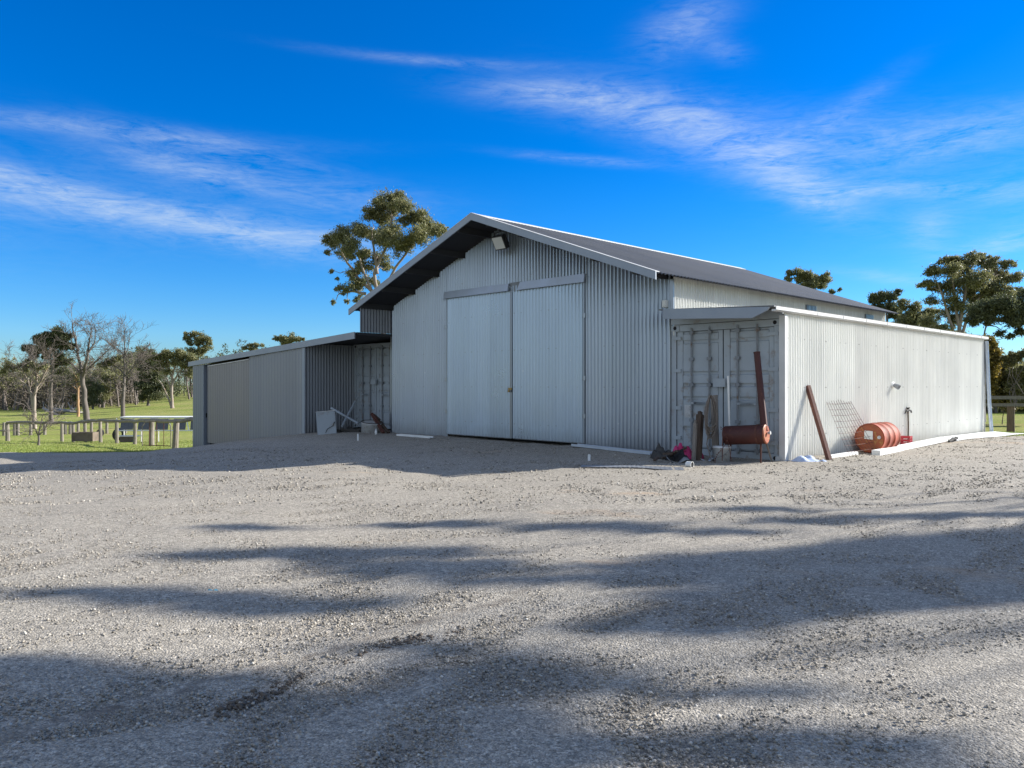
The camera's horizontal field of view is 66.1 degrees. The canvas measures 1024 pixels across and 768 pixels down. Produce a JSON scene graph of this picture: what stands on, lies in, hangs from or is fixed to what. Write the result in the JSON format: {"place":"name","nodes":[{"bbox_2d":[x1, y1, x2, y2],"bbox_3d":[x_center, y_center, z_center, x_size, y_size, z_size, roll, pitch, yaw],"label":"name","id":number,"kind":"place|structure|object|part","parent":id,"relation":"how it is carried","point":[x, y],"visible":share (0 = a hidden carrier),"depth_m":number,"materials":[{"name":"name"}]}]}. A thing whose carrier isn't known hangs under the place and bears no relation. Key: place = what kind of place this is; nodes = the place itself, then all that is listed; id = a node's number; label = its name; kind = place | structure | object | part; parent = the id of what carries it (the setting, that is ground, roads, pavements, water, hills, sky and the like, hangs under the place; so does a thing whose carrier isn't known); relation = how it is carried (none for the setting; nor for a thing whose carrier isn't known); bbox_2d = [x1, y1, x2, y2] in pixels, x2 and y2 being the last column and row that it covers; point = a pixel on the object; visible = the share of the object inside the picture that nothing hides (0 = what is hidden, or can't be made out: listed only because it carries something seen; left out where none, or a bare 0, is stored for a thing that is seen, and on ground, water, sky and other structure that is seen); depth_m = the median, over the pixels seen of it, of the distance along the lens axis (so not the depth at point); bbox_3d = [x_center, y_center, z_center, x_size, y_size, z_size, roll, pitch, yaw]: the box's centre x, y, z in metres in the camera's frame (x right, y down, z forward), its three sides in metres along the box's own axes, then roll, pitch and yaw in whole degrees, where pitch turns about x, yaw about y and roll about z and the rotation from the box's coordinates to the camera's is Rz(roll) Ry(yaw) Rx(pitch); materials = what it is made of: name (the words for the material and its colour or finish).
{"place":"outdoors","nodes":[
{"label":"outdoors","id":0,"kind":"place"},
{"bbox_2d":[0,427,1023,767],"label":"gravel yard","id":1,"kind":"structure","parent":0,"point":[984,677],"depth_m":5.02,"materials":[{"name":"grey gravel"}]},
{"bbox_2d":[316,410,336,434],"bbox_3d":[-5.411,1.133,22.961,0.602,0.758,0.513,0,0,-11],"label":"metal cabinet","id":2,"kind":"object","parent":1,"relation":"on","point":[326,422],"visible":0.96,"depth_m":22.75,"materials":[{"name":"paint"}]},
{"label":"door","id":3,"kind":"part","parent":2,"relation":"part of","materials":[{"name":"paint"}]},
{"bbox_2d":[212,622,464,717],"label":"soil clods","id":4,"kind":"object","parent":1,"relation":"on","point":[244,703],"visible":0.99,"depth_m":3.54,"materials":[{"name":"soil"}]},
{"bbox_2d":[341,400,355,426],"bbox_3d":[-4.899,0.882,23.648,0.068,0.752,1.337,0,0,6],"label":"steel pole","id":5,"kind":"object","parent":1,"relation":"on","point":[348,413],"visible":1,"depth_m":23.62,"materials":[{"name":"metal"}]},
{"bbox_2d":[330,407,358,423],"bbox_3d":[-4.990,0.940,23.448,1.355,0.484,0.068,0,0,42],"label":"steel pole","id":6,"kind":"object","parent":5,"relation":"on","point":[346,416],"visible":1,"depth_m":23.39,"materials":[{"name":"metal"}]},
{"bbox_2d":[337,426,360,431],"bbox_3d":[-4.736,1.352,23.248,1.104,0.178,0.524,0,0,0],"label":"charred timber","id":7,"kind":"object","parent":1,"relation":"on","point":[350,429],"visible":0.7,"depth_m":23.06,"materials":[{"name":"black wood"}]},
{"bbox_2d":[354,343,389,428],"bbox_3d":[-0.462,0.067,27.854,10.589,2.620,2.428,0,0,-44],"label":"shipping container","id":8,"kind":"object","parent":1,"relation":"on","point":[371,378],"visible":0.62,"depth_m":24.40,"materials":[{"name":"metal"}]},
{"bbox_2d":[354,346,376,422],"bbox_3d":[-4.583,0.047,24.662,0.126,2.450,1.173,0,0,-44],"label":"door","id":9,"kind":"structure","parent":8,"relation":"in","point":[366,397],"depth_m":24.63,"materials":[{"name":"paint"}]},
{"bbox_2d":[377,345,389,425],"bbox_3d":[-3.781,0.045,23.842,0.126,2.450,1.073,0,0,-44],"label":"door","id":10,"kind":"structure","parent":8,"relation":"in","point":[383,354],"depth_m":23.94,"materials":[{"name":"paint"}]},
{"bbox_2d":[361,420,382,432],"bbox_3d":[-4.062,1.262,22.846,0.635,0.433,0.645,0,0,0],"label":"round tub","id":11,"kind":"object","parent":1,"relation":"on","point":[368,426],"visible":0.79,"depth_m":22.60,"materials":[{"name":"white plastic"}]},
{"bbox_2d":[371,413,384,432],"bbox_3d":[-3.872,1.121,22.698,0.090,0.574,0.766,0,0,-36],"label":"angle iron","id":12,"kind":"object","parent":1,"relation":"on","point":[375,418],"visible":1,"depth_m":22.71,"materials":[{"name":"brown metal"}]},
{"bbox_2d":[375,414,389,432],"bbox_3d":[-3.784,1.146,22.798,0.090,0.538,0.823,0,0,-41],"label":"timber plank","id":13,"kind":"object","parent":1,"relation":"on","point":[384,427],"visible":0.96,"depth_m":22.69,"materials":[{"name":"brown wood"}]},
{"bbox_2d":[396,434,432,437],"bbox_3d":[-2.590,1.378,20.875,0.106,0.066,1.667,0,0,-39],"label":"white strip","id":14,"kind":"object","parent":1,"relation":"on","point":[409,435],"visible":1,"depth_m":20.78,"materials":[{"name":"paint"}]},
{"bbox_2d":[571,443,652,454],"bbox_3d":[2.066,1.344,16.345,0.186,0.071,2.392,0,0,-35],"label":"steel channel","id":15,"kind":"object","parent":1,"relation":"on","point":[614,449],"visible":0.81,"depth_m":16.23,"materials":[{"name":"metal"}]},
{"bbox_2d":[581,465,683,469],"bbox_3d":[1.953,1.366,12.869,1.666,0.022,0.567,0,0,10],"label":"iron offcut","id":16,"kind":"object","parent":1,"relation":"on","point":[665,468],"visible":1,"depth_m":12.96,"materials":[{"name":"grey metal"}]},
{"bbox_2d":[650,443,672,458],"bbox_3d":[2.823,1.250,14.756,0.338,0.298,0.458,0,0,-44],"label":"black sack","id":17,"kind":"object","parent":1,"relation":"on","point":[659,451],"visible":0.62,"depth_m":14.72,"materials":[{"name":"black plastic"}]},
{"bbox_2d":[653,447,686,460],"bbox_3d":[2.864,1.270,14.339,0.404,0.223,0.957,0,0,34],"label":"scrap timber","id":18,"kind":"object","parent":1,"relation":"on","point":[656,458],"visible":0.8,"depth_m":14.26,"materials":[{"name":"brown wood"}]},
{"bbox_2d":[665,449,688,461],"bbox_3d":[3.031,1.293,14.345,0.304,0.222,0.392,0,0,-40],"label":"black sack","id":19,"kind":"object","parent":1,"relation":"on","point":[679,455],"visible":0.81,"depth_m":14.29,"materials":[{"name":"black"}]},
{"bbox_2d":[667,457,691,462],"bbox_3d":[3.006,1.370,13.998,0.488,0.148,0.270,0,0,0],"label":"bent flashing","id":20,"kind":"object","parent":1,"relation":"on","point":[683,459],"visible":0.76,"depth_m":13.94,"materials":[{"name":"paint"}]},
{"bbox_2d":[673,443,703,458],"bbox_3d":[3.245,1.251,14.757,0.578,0.302,0.419,0,0,44],"label":"pink tarp","id":21,"kind":"object","parent":1,"relation":"on","point":[688,452],"visible":0.39,"depth_m":14.73,"materials":[{"name":"plastic"}]},
{"bbox_2d":[685,461,693,466],"bbox_3d":[2.995,1.358,13.285,0.110,0.106,0.106,0,0,45],"label":"paint can","id":22,"kind":"object","parent":1,"relation":"on","point":[689,464],"visible":0.97,"depth_m":13.27,"materials":[{"name":"white metal"}]},
{"bbox_2d":[691,420,696,460],"bbox_3d":[3.334,1.059,14.392,0.076,0.796,0.312,0,0,22],"label":"split plank","id":23,"kind":"object","parent":1,"relation":"on","point":[694,444],"visible":0.82,"depth_m":14.38,"materials":[{"name":"grey wood"}]},
{"bbox_2d":[696,411,703,460],"bbox_3d":[3.447,0.987,14.536,0.144,0.975,0.527,0,0,20],"label":"broken post","id":24,"kind":"object","parent":1,"relation":"on","point":[700,419],"visible":0.75,"depth_m":14.52,"materials":[{"name":"wood"}]},
{"bbox_2d":[704,395,717,461],"bbox_3d":[3.727,0.841,14.254,0.300,1.284,0.553,0,0,-30],"label":"rope coil","id":25,"kind":"object","parent":1,"relation":"on","point":[708,430],"visible":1,"depth_m":14.38,"materials":[{"name":"beige fabric"}]},
{"bbox_2d":[711,395,718,459],"bbox_3d":[3.781,0.829,14.664,0.121,1.252,0.340,0,0,5],"label":"timber board","id":26,"kind":"object","parent":1,"relation":"on","point":[715,439],"visible":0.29,"depth_m":14.64,"materials":[{"name":"grey wood"}]},
{"bbox_2d":[712,445,730,461],"bbox_3d":[3.827,1.279,14.368,0.336,0.312,0.337,0,0,0],"label":"bucket","id":27,"kind":"object","parent":1,"relation":"on","point":[726,453],"visible":0.79,"depth_m":14.24,"materials":[{"name":"white plastic"}]},
{"bbox_2d":[714,427,731,461],"bbox_3d":[3.776,1.105,14.199,0.316,0.674,0.213,0,0,0],"label":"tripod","id":28,"kind":"object","parent":1,"relation":"on","point":[723,446],"visible":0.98,"depth_m":14.18,"materials":[{"name":"black metal"}]},
{"bbox_2d":[671,319,778,460],"bbox_3d":[8.135,0.122,19.146,11.589,2.600,2.343,0,0,-44],"label":"shipping container","id":29,"kind":"object","parent":1,"relation":"on","point":[708,359],"visible":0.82,"depth_m":15.12,"materials":[{"name":"metal"}]},
{"bbox_2d":[672,327,723,450],"bbox_3d":[3.675,0.101,15.586,0.126,2.430,1.141,0,0,-44],"label":"door","id":30,"kind":"structure","parent":29,"relation":"in","point":[700,354],"depth_m":15.58,"materials":[{"name":"paint"}]},
{"bbox_2d":[724,324,778,454],"bbox_3d":[4.478,0.100,14.764,0.126,2.430,1.130,0,0,-44],"label":"door","id":31,"kind":"structure","parent":29,"relation":"in","point":[740,345],"depth_m":14.80,"materials":[{"name":"paint"}]},
{"bbox_2d":[727,376,729,445],"bbox_3d":[4.020,0.623,14.584,0.040,1.545,0.111,0,0,-14],"label":"white pole","id":32,"kind":"object","parent":1,"relation":"on","point":[728,392],"visible":0.72,"depth_m":14.58,"materials":[{"name":"metal"}]},
{"bbox_2d":[722,351,772,462],"bbox_3d":[4.232,0.416,14.186,0.848,2.012,0.461,0,0,26],"label":"smoker stove","id":33,"kind":"object","parent":1,"relation":"on","point":[760,433],"visible":0.93,"depth_m":14.08,"materials":[{"name":"brown metal"}]},
{"bbox_2d":[775,456,782,460],"bbox_3d":[4.873,1.370,14.309,0.100,0.111,0.140,0,0,-44],"label":"grey block","id":34,"kind":"object","parent":1,"relation":"on","point":[778,458],"depth_m":14.28,"materials":[{"name":"white concrete"}]},
{"bbox_2d":[788,455,825,461],"bbox_3d":[5.308,1.345,14.226,0.706,0.119,0.292,0,0,-6],"label":"folded sheet","id":35,"kind":"object","parent":1,"relation":"on","point":[808,458],"visible":0.98,"depth_m":14.15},
{"bbox_2d":[806,385,831,459],"bbox_3d":[5.690,0.748,14.606,0.075,1.453,0.607,0,0,-26],"label":"rusty post","id":36,"kind":"object","parent":1,"relation":"on","point":[819,426],"visible":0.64,"depth_m":14.59,"materials":[{"name":"brown metal"}]},
{"bbox_2d":[831,451,857,457],"bbox_3d":[6.334,1.366,15.100,0.120,0.070,1.300,0,0,44],"label":"white board","id":37,"kind":"object","parent":1,"relation":"on","point":[844,454],"visible":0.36,"depth_m":15.08,"materials":[{"name":"paint"}]},
{"bbox_2d":[828,400,875,455],"bbox_3d":[6.693,0.864,15.562,1.548,1.097,0.604,0,0,-44],"label":"wire panel","id":38,"kind":"object","parent":1,"relation":"on","point":[849,428],"visible":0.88,"depth_m":15.58,"materials":[{"name":"grey metal"}]},
{"bbox_2d":[854,422,900,452],"bbox_3d":[7.554,1.096,16.265,0.886,0.608,0.608,0,0,-44],"label":"steel drum","id":39,"kind":"object","parent":1,"relation":"on","point":[884,434],"visible":0.84,"depth_m":16.00,"materials":[{"name":"orange paint"}]},
{"bbox_2d":[900,436,912,444],"bbox_3d":[9.019,1.288,18.004,0.180,0.205,0.210,0,0,-44],"label":"crate","id":40,"kind":"object","parent":1,"relation":"on","point":[908,439],"visible":0.75,"depth_m":17.96,"materials":[{"name":"red plastic"}]},
{"bbox_2d":[905,407,911,435],"bbox_3d":[9.254,1.009,18.403,0.088,0.925,0.408,0,0,40],"label":"standpipe","id":41,"kind":"object","parent":1,"relation":"on","point":[907,410],"visible":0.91,"depth_m":18.39,"materials":[{"name":"grey metal"}]},
{"bbox_2d":[872,437,947,455],"bbox_3d":[8.880,1.349,17.394,0.160,0.100,5.364,0,0,41],"label":"white board","id":42,"kind":"object","parent":1,"relation":"on","point":[901,447],"visible":0.93,"depth_m":16.91,"materials":[{"name":"paint"}]},
{"bbox_2d":[948,436,958,441],"bbox_3d":[10.856,1.358,19.335,0.117,0.126,0.920,0,0,39],"label":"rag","id":43,"kind":"object","parent":1,"relation":"on","point":[953,439],"visible":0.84,"depth_m":19.14,"materials":[{"name":"white"}]},
{"bbox_2d":[945,431,1023,440],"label":"white sheet","id":44,"kind":"object","parent":1,"relation":"on","point":[979,435],"visible":0.84,"depth_m":20.98,"materials":[{"name":"paint"}]},
{"bbox_2d":[0,386,1023,452],"bbox_3d":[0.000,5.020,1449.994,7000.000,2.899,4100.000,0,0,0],"label":"paddock ground","id":45,"kind":"structure","parent":0,"point":[183,405],"depth_m":73.35,"materials":[{"name":"green plant"}]},
{"bbox_2d":[0,333,63,428],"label":"bare gum tree","id":46,"kind":"object","parent":45,"relation":"on","point":[13,367],"visible":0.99,"depth_m":71.87,"materials":[{"name":"brown plant"}]},
{"bbox_2d":[4,388,68,444],"bbox_3d":[-23.981,1.660,39.937,2.934,2.932,2.507,0,0,-26],"label":"bare sapling","id":47,"kind":"object","parent":45,"relation":"on","point":[39,433],"visible":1,"depth_m":39.97,"materials":[{"name":"grey plant"}]},
{"bbox_2d":[20,324,74,421],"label":"gum tree","id":48,"kind":"object","parent":45,"relation":"on","point":[62,336],"visible":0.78,"depth_m":83.81,"materials":[{"name":"green plant"}]},
{"bbox_2d":[42,404,58,414],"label":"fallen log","id":49,"kind":"object","parent":45,"relation":"on","point":[45,409],"visible":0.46,"depth_m":103.47,"materials":[{"name":"grey wood"}]},
{"bbox_2d":[0,421,126,435],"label":"post fence","id":50,"kind":"object","parent":45,"relation":"on","point":[16,433],"visible":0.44,"depth_m":63.28,"materials":[{"name":"grey wood"}]},
{"bbox_2d":[0,347,140,410],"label":"woodland","id":51,"kind":"object","parent":45,"relation":"on","point":[4,406],"depth_m":126.41,"materials":[{"name":"green plant"}]},
{"bbox_2d":[0,383,141,409],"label":"woodland scrub","id":52,"kind":"object","parent":45,"relation":"on","point":[41,397],"visible":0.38,"depth_m":129.92,"materials":[{"name":"plant"}]},
{"bbox_2d":[60,407,82,413],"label":"fallen log","id":53,"kind":"object","parent":45,"relation":"on","point":[70,411],"visible":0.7,"depth_m":104.84,"materials":[{"name":"grey wood"}]},
{"bbox_2d":[53,367,103,416],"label":"bare gum tree","id":54,"kind":"object","parent":45,"relation":"on","point":[76,377],"visible":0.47,"depth_m":95.89,"materials":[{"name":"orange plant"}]},
{"bbox_2d":[38,300,128,419],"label":"dead tree","id":55,"kind":"object","parent":45,"relation":"on","point":[83,370],"visible":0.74,"depth_m":83.70,"materials":[{"name":"grey plant"}]},
{"bbox_2d":[71,432,98,440],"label":"stock trough","id":56,"kind":"object","parent":45,"relation":"on","point":[84,436],"visible":0.97,"depth_m":45.99,"materials":[{"name":"concrete"}]},
{"bbox_2d":[70,378,107,408],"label":"gum tree","id":57,"kind":"object","parent":45,"relation":"on","point":[94,389],"visible":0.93,"depth_m":117.68,"materials":[{"name":"green plant"}]},
{"bbox_2d":[0,417,192,447],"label":"log rail fence","id":58,"kind":"object","parent":45,"relation":"on","point":[175,438],"visible":0.83,"depth_m":43.91,"materials":[{"name":"grey wood"}]},
{"bbox_2d":[92,369,116,407],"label":"gum tree","id":59,"kind":"object","parent":45,"relation":"on","point":[106,395],"visible":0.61,"depth_m":121.66,"materials":[{"name":"green plant"}]},
{"bbox_2d":[112,428,125,439],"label":"tyre","id":60,"kind":"object","parent":45,"relation":"on","point":[113,434],"visible":0.3,"depth_m":51.90,"materials":[{"name":"black rubber"}]},
{"bbox_2d":[86,312,163,419],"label":"dead tree","id":61,"kind":"object","parent":45,"relation":"on","point":[105,364],"visible":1,"depth_m":79.88,"materials":[{"name":"grey plant"}]},
{"bbox_2d":[119,435,141,441],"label":"white topped box","id":62,"kind":"object","parent":45,"relation":"on","point":[126,438],"visible":0.71,"depth_m":47.46,"materials":[{"name":"concrete"}]},
{"bbox_2d":[132,348,170,405],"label":"gum tree","id":63,"kind":"object","parent":45,"relation":"on","point":[152,389],"visible":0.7,"depth_m":119.56,"materials":[{"name":"green plant"}]},
{"bbox_2d":[116,416,192,441],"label":"feed shelter","id":64,"kind":"object","parent":45,"relation":"on","point":[126,426],"visible":0.47,"depth_m":47.69,"materials":[{"name":"white paint"}]},
{"bbox_2d":[116,375,192,400],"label":"woodland scrub","id":65,"kind":"object","parent":45,"relation":"on","point":[176,387],"visible":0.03,"depth_m":143.94,"materials":[{"name":"green plant"}]},
{"bbox_2d":[142,421,170,446],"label":"tube gate","id":66,"kind":"structure","parent":45,"relation":"on","point":[156,434],"depth_m":36.48,"materials":[{"name":"grey metal"}]},
{"bbox_2d":[146,347,202,407],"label":"gum tree","id":67,"kind":"object","parent":45,"relation":"on","point":[182,358],"visible":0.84,"depth_m":107.74,"materials":[{"name":"green plant"}]},
{"bbox_2d":[182,330,213,359],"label":"gum tree","id":68,"kind":"object","parent":45,"relation":"on","point":[201,339],"visible":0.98,"depth_m":111.73,"materials":[{"name":"green plant"}]},
{"bbox_2d":[241,342,264,350],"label":"gum tree","id":69,"kind":"object","parent":45,"relation":"on","point":[253,346],"visible":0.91,"depth_m":104.82,"materials":[{"name":"green plant"}]},
{"bbox_2d":[272,331,304,344],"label":"gum tree","id":70,"kind":"object","parent":45,"relation":"on","point":[287,339],"visible":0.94,"depth_m":94.74,"materials":[{"name":"green plant"}]},
{"bbox_2d":[320,186,449,305],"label":"gum tree","id":71,"kind":"object","parent":45,"relation":"on","point":[384,209],"visible":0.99,"depth_m":49.80,"materials":[{"name":"green plant"}]},
{"bbox_2d":[112,339,1023,402],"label":"woodland","id":72,"kind":"object","parent":45,"relation":"on","point":[221,354],"depth_m":145.29,"materials":[{"name":"green plant"}]},
{"bbox_2d":[188,213,993,460],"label":"farm shed","id":73,"kind":"structure","parent":45,"relation":"on","point":[532,333],"depth_m":19.06,"materials":[{"name":"metal"}]},
{"bbox_2d":[206,359,248,443],"bbox_3d":[-10.118,0.653,27.930,0.065,3.028,3.510,0,0,-44],"label":"wing sliding door","id":74,"kind":"structure","parent":73,"relation":"in","point":[227,415],"depth_m":27.84,"materials":[{"name":"grey metal"}]},
{"bbox_2d":[260,348,301,437],"bbox_3d":[-7.357,0.594,25.042,0.019,3.478,2.760,0,0,-44],"label":"wing sliding door","id":75,"kind":"structure","parent":73,"relation":"in","point":[280,371],"depth_m":25.01,"materials":[{"name":"grey metal"}]},
{"bbox_2d":[445,287,511,438],"bbox_3d":[-0.885,-0.526,20.176,0.092,3.740,2.500,0,0,-44],"label":"sliding door","id":76,"kind":"structure","parent":73,"relation":"in","point":[478,327],"depth_m":20.11,"materials":[{"name":"metal"}]},
{"bbox_2d":[491,229,509,250],"bbox_3d":[-0.267,-3.569,19.004,0.313,0.658,0.435,0,0,-44],"label":"floodlight","id":77,"kind":"object","parent":73,"relation":"hanging from","point":[500,242],"visible":0.87,"depth_m":18.91,"materials":[{"name":"grey metal"}]},
{"bbox_2d":[511,278,585,443],"bbox_3d":[0.830,-0.529,18.422,0.092,3.740,2.390,0,0,-44],"label":"sliding door","id":78,"kind":"structure","parent":73,"relation":"in","point":[548,324],"depth_m":18.38,"materials":[{"name":"metal"}]},
{"bbox_2d":[662,300,667,306],"bbox_3d":[3.112,-1.633,16.025,0.098,0.140,0.100,0,0,-44],"label":"junction box","id":79,"kind":"object","parent":73,"relation":"attached to","point":[664,303],"visible":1,"depth_m":15.99,"materials":[{"name":"white paint"}]},
{"bbox_2d":[891,382,900,389],"bbox_3d":[8.671,0.038,17.775,0.140,0.176,0.185,0,0,-44],"label":"wall light","id":80,"kind":"object","parent":73,"relation":"attached to","point":[896,386],"visible":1,"depth_m":17.75,"materials":[{"name":"white paint"}]},
{"bbox_2d":[783,266,842,293],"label":"gum tree","id":81,"kind":"object","parent":45,"relation":"on","point":[807,278],"visible":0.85,"depth_m":61.78,"materials":[{"name":"green plant"}]},
{"bbox_2d":[866,288,903,321],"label":"gum tree","id":82,"kind":"object","parent":45,"relation":"on","point":[877,299],"visible":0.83,"depth_m":63.76,"materials":[{"name":"green plant"}]},
{"bbox_2d":[892,297,971,333],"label":"gum tree","id":83,"kind":"object","parent":45,"relation":"on","point":[911,313],"visible":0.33,"depth_m":57.73,"materials":[{"name":"green plant"}]},
{"bbox_2d":[914,249,1023,332],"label":"gum tree","id":84,"kind":"object","parent":45,"relation":"on","point":[988,279],"visible":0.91,"depth_m":51.88,"materials":[{"name":"green plant"}]},
{"bbox_2d":[962,287,1023,421],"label":"gum tree","id":85,"kind":"object","parent":45,"relation":"on","point":[986,312],"visible":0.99,"depth_m":43.67,"materials":[{"name":"green plant"}]},
{"bbox_2d":[982,333,1006,402],"bbox_3d":[23.668,-0.189,39.912,2.749,4.790,2.093,0,0,0],"label":"bush","id":86,"kind":"object","parent":45,"relation":"on","point":[995,352],"visible":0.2,"depth_m":39.57,"materials":[{"name":"green plant"}]},
{"bbox_2d":[986,355,1021,423],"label":"bush","id":87,"kind":"object","parent":45,"relation":"on","point":[999,391],"visible":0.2,"depth_m":40.97,"materials":[{"name":"green plant"}]},
{"bbox_2d":[985,396,1023,431],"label":"rail fence","id":88,"kind":"object","parent":45,"relation":"on","point":[1011,417],"visible":0.36,"depth_m":33.56,"materials":[{"name":"grey wood"}]},
{"bbox_2d":[986,349,1022,412],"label":"woodland","id":89,"kind":"object","parent":45,"relation":"on","point":[995,411],"depth_m":58.02,"materials":[{"name":"green plant"}]},
{"bbox_2d":[998,348,1023,402],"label":"sapling","id":90,"kind":"object","parent":45,"relation":"on","point":[1010,358],"visible":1,"depth_m":38.89,"materials":[{"name":"green plant"}]},
{"bbox_2d":[999,362,1023,409],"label":"bush","id":91,"kind":"object","parent":45,"relation":"on","point":[1020,382],"visible":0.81,"depth_m":39.79,"materials":[{"name":"green plant"}]},
{"bbox_2d":[0,0,1023,384],"label":"sky","id":92,"kind":"structure","parent":0,"point":[182,166],"materials":[{"name":"blue"}]}
]}

